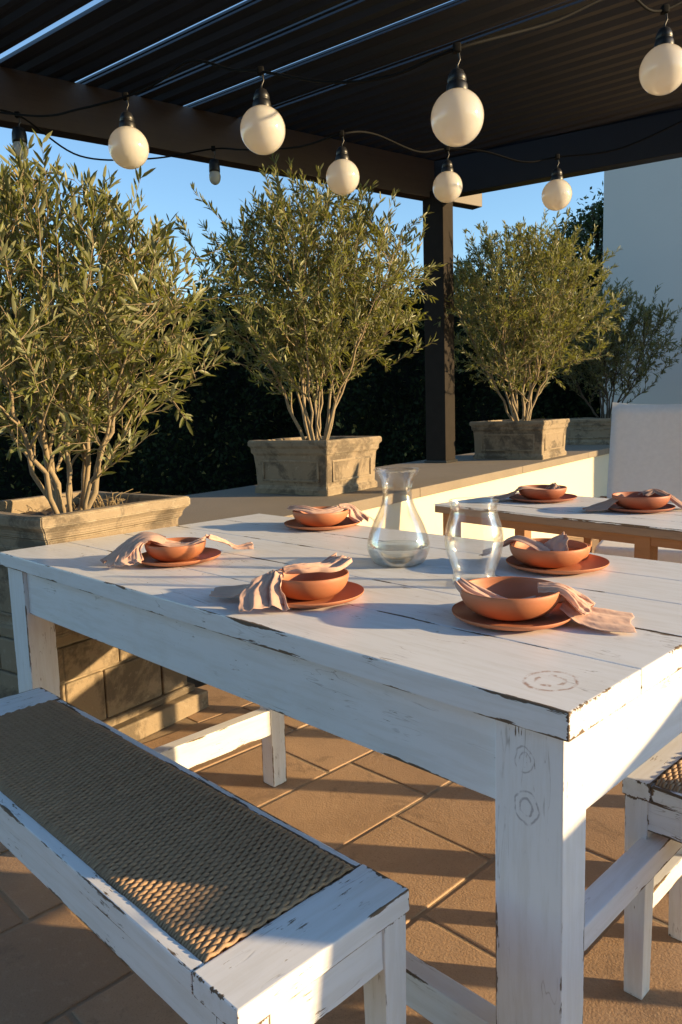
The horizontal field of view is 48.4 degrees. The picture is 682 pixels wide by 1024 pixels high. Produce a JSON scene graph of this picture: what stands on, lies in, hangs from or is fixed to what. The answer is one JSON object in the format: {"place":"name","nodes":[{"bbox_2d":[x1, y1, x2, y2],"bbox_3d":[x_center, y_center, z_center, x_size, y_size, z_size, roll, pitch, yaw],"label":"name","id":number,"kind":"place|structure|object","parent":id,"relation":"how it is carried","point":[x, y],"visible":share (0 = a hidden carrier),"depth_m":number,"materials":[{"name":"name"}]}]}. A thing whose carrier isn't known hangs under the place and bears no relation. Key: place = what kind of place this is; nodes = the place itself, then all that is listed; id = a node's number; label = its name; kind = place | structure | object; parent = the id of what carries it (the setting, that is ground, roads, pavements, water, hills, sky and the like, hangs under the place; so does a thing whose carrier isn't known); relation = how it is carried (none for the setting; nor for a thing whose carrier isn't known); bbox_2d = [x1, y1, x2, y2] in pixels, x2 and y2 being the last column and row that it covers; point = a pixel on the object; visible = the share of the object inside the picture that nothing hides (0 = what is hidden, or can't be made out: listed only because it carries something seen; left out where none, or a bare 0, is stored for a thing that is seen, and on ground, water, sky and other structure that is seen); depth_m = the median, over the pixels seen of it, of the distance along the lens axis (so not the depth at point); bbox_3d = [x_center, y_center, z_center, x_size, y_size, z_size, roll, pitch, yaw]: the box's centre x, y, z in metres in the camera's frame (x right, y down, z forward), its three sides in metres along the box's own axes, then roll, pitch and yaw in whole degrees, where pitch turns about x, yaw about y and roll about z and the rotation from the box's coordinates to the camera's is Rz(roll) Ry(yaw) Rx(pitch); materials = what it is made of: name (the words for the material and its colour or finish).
{"place":"outdoors","nodes":[
{"label":"outdoors","id":0,"kind":"place"},
{"bbox_2d":[62,489,138,510],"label":"dry grass","id":1,"kind":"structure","parent":0,"point":[102,503],"depth_m":3.01,"materials":[{"name":"plant"}]},
{"bbox_2d":[0,492,205,686],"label":"ground","id":2,"kind":"structure","parent":0,"point":[197,683],"depth_m":3.50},
{"bbox_2d":[0,232,602,499],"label":"hedge","id":3,"kind":"object","parent":2,"relation":"on","point":[232,410],"visible":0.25,"depth_m":11.33,"materials":[{"name":"green plant"}]},
{"bbox_2d":[394,248,506,298],"bbox_3d":[2.341,-2.889,14.881,3.367,4.004,3.088,-2,8,0],"label":"garden tree","id":4,"kind":"object","parent":2,"relation":"on","point":[418,286],"depth_m":14.49,"materials":[{"name":"green plant"}]},
{"bbox_2d":[548,181,603,293],"bbox_3d":[5.316,-3.711,15.150,3.206,5.400,3.245,-2,8,0],"label":"garden tree","id":5,"kind":"object","parent":2,"relation":"on","point":[595,216],"visible":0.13,"depth_m":14.37,"materials":[{"name":"green plant"}]},
{"bbox_2d":[600,157,681,416],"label":"house","id":6,"kind":"structure","parent":2,"relation":"on","point":[642,220],"depth_m":9.98,"materials":[{"name":"paint"}]},
{"bbox_2d":[0,0,603,310],"label":"sky","id":7,"kind":"structure","parent":0,"point":[167,188],"materials":[{"name":"blue"}]},
{"bbox_2d":[0,536,681,1023],"bbox_3d":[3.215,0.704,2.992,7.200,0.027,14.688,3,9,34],"label":"terrace paving","id":8,"kind":"structure","parent":0,"point":[58,962],"depth_m":1.89,"materials":[{"name":"tile"}]},
{"bbox_2d":[0,635,208,740],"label":"stone pedestal","id":9,"kind":"object","parent":8,"relation":"on","point":[137,698],"visible":0.46,"depth_m":2.75,"materials":[{"name":"stone"}]},
{"bbox_2d":[0,491,190,646],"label":"stone planter","id":10,"kind":"object","parent":9,"relation":"on","point":[30,521],"visible":0.46,"depth_m":2.67,"materials":[{"name":"stone"}]},
{"bbox_2d":[0,129,257,513],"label":"olive tree","id":11,"kind":"object","parent":10,"relation":"in","point":[19,236],"visible":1,"depth_m":2.64,"materials":[{"name":"green plant"}]},
{"bbox_2d":[0,687,408,1023],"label":"rope seat bench","id":12,"kind":"object","parent":8,"relation":"on","point":[187,895],"visible":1,"depth_m":1.19,"materials":[{"name":"woven rope"},{"name":"white paint"},{"name":"wood"}]},
{"bbox_2d":[0,514,681,1023],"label":"dining table","id":13,"kind":"object","parent":8,"relation":"on","point":[546,738],"visible":0.77,"depth_m":1.34,"materials":[{"name":"paint"}]},
{"bbox_2d":[138,547,220,566],"bbox_3d":[-0.459,0.129,2.146,0.240,0.018,0.242,3,9,32],"label":"plate","id":14,"kind":"object","parent":13,"relation":"on","point":[207,554],"visible":0.56,"depth_m":2.12,"materials":[{"name":"ceramic"}]},
{"bbox_2d":[144,537,205,561],"bbox_3d":[-0.466,0.109,2.143,0.169,0.049,0.167,-2,8,0],"label":"bowl","id":15,"kind":"object","parent":14,"relation":"on","point":[168,554],"visible":0.84,"depth_m":2.08,"materials":[{"name":"ceramic"}]},
{"bbox_2d":[100,532,253,567],"bbox_3d":[-0.458,0.090,2.171,0.436,0.082,0.153,-6,9,-30],"label":"napkin","id":16,"kind":"object","parent":15,"relation":"on","point":[127,552],"visible":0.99,"depth_m":2.11,"materials":[{"name":"pink fabric"}]},
{"bbox_2d":[284,517,359,530],"bbox_3d":[-0.066,0.043,2.703,0.271,0.018,0.270,-5,8,-24],"label":"plate","id":17,"kind":"object","parent":13,"relation":"on","point":[346,522],"visible":0.6,"depth_m":2.66,"materials":[{"name":"ceramic"}]},
{"bbox_2d":[292,506,347,526],"bbox_3d":[-0.072,0.019,2.704,0.200,0.054,0.200,-2,8,0],"label":"bowl","id":18,"kind":"object","parent":17,"relation":"on","point":[318,520],"visible":0.89,"depth_m":2.63,"materials":[{"name":"ceramic"}]},
{"bbox_2d":[287,503,375,521],"bbox_3d":[-0.035,0.007,2.699,0.321,0.068,0.131,-2,8,0],"label":"napkin","id":19,"kind":"object","parent":18,"relation":"in","point":[356,514],"visible":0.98,"depth_m":2.69,"materials":[{"name":"pink fabric"}]},
{"bbox_2d":[282,581,363,608],"bbox_3d":[-0.068,0.181,1.665,0.238,0.018,0.235,-1,8,8],"label":"plate","id":20,"kind":"object","parent":13,"relation":"on","point":[350,591],"visible":0.35,"depth_m":1.63,"materials":[{"name":"ceramic"}]},
{"bbox_2d":[280,569,348,599],"bbox_3d":[-0.069,0.159,1.669,0.174,0.052,0.170,-2,8,0],"label":"bowl","id":21,"kind":"object","parent":20,"relation":"on","point":[314,586],"visible":0.83,"depth_m":1.61,"materials":[{"name":"ceramic"}]},
{"bbox_2d":[209,552,351,611],"bbox_3d":[-0.132,0.148,1.634,0.316,0.083,0.218,-2,8,0],"label":"napkin","id":22,"kind":"object","parent":21,"relation":"on","point":[262,591],"visible":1,"depth_m":1.62,"materials":[{"name":"pink fabric"}]},
{"bbox_2d":[452,601,571,630],"bbox_3d":[0.329,0.197,1.462,0.231,0.018,0.234,5,10,40],"label":"plate","id":23,"kind":"object","parent":13,"relation":"on","point":[556,616],"visible":0.53,"depth_m":1.43,"materials":[{"name":"ceramic"}]},
{"bbox_2d":[460,576,560,620],"bbox_3d":[0.328,0.172,1.470,0.194,0.055,0.190,-2,8,0],"label":"bowl","id":24,"kind":"object","parent":23,"relation":"on","point":[514,606],"visible":0.94,"depth_m":1.41,"materials":[{"name":"ceramic"}]},
{"bbox_2d":[454,577,635,632],"bbox_3d":[0.382,0.166,1.448,0.333,0.071,0.151,1,8,19],"label":"napkin","id":25,"kind":"object","parent":24,"relation":"on","point":[577,607],"visible":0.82,"depth_m":1.42,"materials":[{"name":"pink fabric"}]},
{"bbox_2d":[506,554,609,574],"bbox_3d":[0.543,0.130,1.912,0.252,0.018,0.250,-4,8,-16],"label":"plate","id":26,"kind":"object","parent":13,"relation":"on","point":[591,563],"visible":0.57,"depth_m":1.88,"materials":[{"name":"ceramic"}]},
{"bbox_2d":[509,538,587,567],"bbox_3d":[0.523,0.107,1.920,0.191,0.052,0.193,-2,8,0],"label":"bowl","id":27,"kind":"object","parent":26,"relation":"on","point":[524,553],"visible":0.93,"depth_m":1.85,"materials":[{"name":"ceramic"}]},
{"bbox_2d":[479,532,568,555],"bbox_3d":[0.471,0.084,1.950,0.241,0.072,0.086,4,10,38],"label":"napkin","id":28,"kind":"object","parent":27,"relation":"in","point":[557,543],"visible":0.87,"depth_m":1.91,"materials":[{"name":"pink fabric"}]},
{"bbox_2d":[178,445,609,541],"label":"garden wall","id":29,"kind":"structure","parent":8,"relation":"on","point":[407,496],"depth_m":5.11,"materials":[{"name":"beige paint"}]},
{"bbox_2d":[247,436,381,495],"bbox_3d":[-0.150,-0.291,4.627,0.589,0.319,0.587,3,9,34],"label":"stone planter","id":30,"kind":"object","parent":29,"relation":"on","point":[333,465],"visible":0.95,"depth_m":4.42,"materials":[{"name":"stone"}]},
{"bbox_2d":[175,153,447,439],"bbox_3d":[-0.165,-1.193,4.470,1.563,1.734,1.730,-2,8,0],"label":"olive tree","id":31,"kind":"object","parent":30,"relation":"in","point":[342,246],"visible":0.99,"depth_m":4.29,"materials":[{"name":"green plant"}]},
{"bbox_2d":[0,0,681,462],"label":"pergola","id":32,"kind":"object","parent":29,"relation":"on","point":[570,86],"visible":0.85,"depth_m":4.76,"materials":[{"name":"paint"}]},
{"bbox_2d":[0,0,681,116],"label":"light cable","id":33,"kind":"object","parent":32,"relation":"attached to","point":[457,47],"visible":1,"depth_m":2.58,"materials":[{"name":"black rubber"}]},
{"bbox_2d":[108,100,148,169],"bbox_3d":[-0.862,-1.533,3.071,0.160,0.275,0.160,-2,8,0],"label":"hanging bulb","id":34,"kind":"object","parent":33,"relation":"hanging from","point":[128,146],"visible":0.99,"depth_m":3.03,"materials":[{"name":"white glass"}]},
{"bbox_2d":[240,75,284,154],"bbox_3d":[-0.279,-1.411,2.686,0.160,0.275,0.160,-2,8,0],"label":"hanging bulb","id":35,"kind":"object","parent":33,"relation":"hanging from","point":[262,128],"visible":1,"depth_m":2.64,"materials":[{"name":"white glass"}]},
{"bbox_2d":[431,53,483,146],"bbox_3d":[0.351,-1.253,2.296,0.160,0.275,0.160,-2,8,0],"label":"hanging bulb","id":36,"kind":"object","parent":33,"relation":"hanging from","point":[457,116],"visible":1,"depth_m":2.25,"materials":[{"name":"white glass"}]},
{"bbox_2d":[639,13,681,95],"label":"hanging bulb","id":37,"kind":"object","parent":33,"relation":"hanging from","point":[660,71],"visible":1,"depth_m":2.63,"materials":[{"name":"white glass"}]},
{"bbox_2d":[0,109,681,162],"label":"light cable","id":38,"kind":"object","parent":32,"relation":"attached to","point":[343,133],"visible":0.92,"depth_m":4.02,"materials":[{"name":"black rubber"}]},
{"bbox_2d":[12,117,28,159],"bbox_3d":[-1.560,-1.817,3.686,0.075,0.206,0.075,-2,8,0],"label":"hanging bulb","id":39,"kind":"object","parent":38,"relation":"hanging from","point":[18,132],"visible":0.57,"depth_m":3.66,"materials":[{"name":"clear glass"}]},
{"bbox_2d":[209,151,220,184],"bbox_3d":[-0.729,-1.987,4.372,0.068,0.198,0.068,-2,8,0],"label":"hanging bulb","id":40,"kind":"object","parent":38,"relation":"hanging from","point":[214,173],"visible":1,"depth_m":4.35,"materials":[{"name":"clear glass"}]},
{"bbox_2d":[326,136,359,194],"bbox_3d":[0.007,-1.653,3.613,0.160,0.275,0.160,-2,8,0],"label":"hanging bulb","id":41,"kind":"object","parent":38,"relation":"hanging from","point":[342,176],"visible":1,"depth_m":3.57,"materials":[{"name":"white glass"}]},
{"bbox_2d":[433,151,462,202],"bbox_3d":[0.574,-1.814,4.098,0.160,0.275,0.160,-2,8,0],"label":"hanging bulb","id":42,"kind":"object","parent":38,"relation":"hanging from","point":[447,185],"visible":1,"depth_m":4.06,"materials":[{"name":"white glass"}]},
{"bbox_2d":[542,159,571,210],"bbox_3d":[1.167,-1.774,4.106,0.160,0.276,0.160,-2,8,0],"label":"hanging bulb","id":43,"kind":"object","parent":38,"relation":"hanging from","point":[557,193],"visible":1,"depth_m":4.07,"materials":[{"name":"white glass"}]},
{"bbox_2d":[470,419,569,459],"bbox_3d":[1.660,-0.679,7.030,0.703,0.344,0.702,3,9,34],"label":"stone planter","id":44,"kind":"object","parent":29,"relation":"on","point":[537,439],"visible":0.98,"depth_m":6.77,"materials":[{"name":"stone"}]},
{"bbox_2d":[418,206,624,420],"bbox_3d":[1.598,-1.707,6.902,2.074,1.969,1.948,-2,8,0],"label":"olive tree","id":45,"kind":"object","parent":44,"relation":"in","point":[506,321],"visible":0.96,"depth_m":6.63,"materials":[{"name":"green plant"}]},
{"bbox_2d":[565,417,611,444],"bbox_3d":[3.052,-0.966,9.015,0.703,0.304,0.703,3,9,34],"label":"stone planter","id":46,"kind":"object","parent":29,"relation":"on","point":[589,431],"visible":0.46,"depth_m":8.76,"materials":[{"name":"stone"}]},
{"bbox_2d":[539,277,681,417],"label":"olive tree","id":47,"kind":"object","parent":46,"relation":"in","point":[597,372],"visible":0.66,"depth_m":8.69,"materials":[{"name":"green plant"}]},
{"bbox_2d":[435,492,681,560],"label":"dining table","id":48,"kind":"object","parent":8,"relation":"on","point":[647,535],"visible":0.61,"depth_m":2.96,"materials":[{"name":"paint"}]},
{"bbox_2d":[509,493,576,502],"bbox_3d":[0.908,-0.062,3.421,0.299,0.018,0.303,0,8,16],"label":"plate","id":49,"kind":"object","parent":48,"relation":"on","point":[563,498],"visible":0.66,"depth_m":3.37,"materials":[{"name":"ceramic"}]},
{"bbox_2d":[518,485,566,499],"bbox_3d":[0.907,-0.086,3.423,0.214,0.054,0.218,-2,8,0],"label":"bowl","id":50,"kind":"object","parent":49,"relation":"on","point":[540,494],"visible":0.97,"depth_m":3.34,"materials":[{"name":"ceramic"}]},
{"bbox_2d":[492,483,559,500],"bbox_3d":[0.827,-0.093,3.415,0.306,0.071,0.131,-2,8,0],"label":"napkin","id":51,"kind":"object","parent":50,"relation":"in","point":[550,486],"visible":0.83,"depth_m":3.41,"materials":[{"name":"pink fabric"}]},
{"bbox_2d":[608,503,675,512],"bbox_3d":[1.182,-0.017,3.017,0.272,0.018,0.269,-8,10,-41],"label":"plate","id":52,"kind":"object","parent":48,"relation":"on","point":[617,508],"visible":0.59,"depth_m":2.94,"materials":[{"name":"ceramic"}]},
{"bbox_2d":[612,491,670,509],"bbox_3d":[1.191,-0.042,3.018,0.218,0.057,0.214,-2,8,0],"label":"bowl","id":53,"kind":"object","parent":52,"relation":"on","point":[631,500],"visible":0.92,"depth_m":2.94,"materials":[{"name":"ceramic"}]},
{"bbox_2d":[582,488,681,511],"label":"napkin","id":54,"kind":"object","parent":53,"relation":"in","point":[605,505],"visible":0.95,"depth_m":3.00,"materials":[{"name":"pink fabric"}]},
{"bbox_2d":[584,402,681,562],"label":"fabric chair","id":55,"kind":"object","parent":8,"relation":"on","point":[645,451],"visible":0.46,"depth_m":4.15,"materials":[{"name":"fabric"},{"name":"wood"}]},
{"bbox_2d":[622,733,681,999],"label":"rope seat bench","id":56,"kind":"object","parent":8,"relation":"on","point":[652,788],"visible":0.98,"depth_m":1.49,"materials":[{"name":"wood"},{"name":"paint"},{"name":"rope"}]}
]}

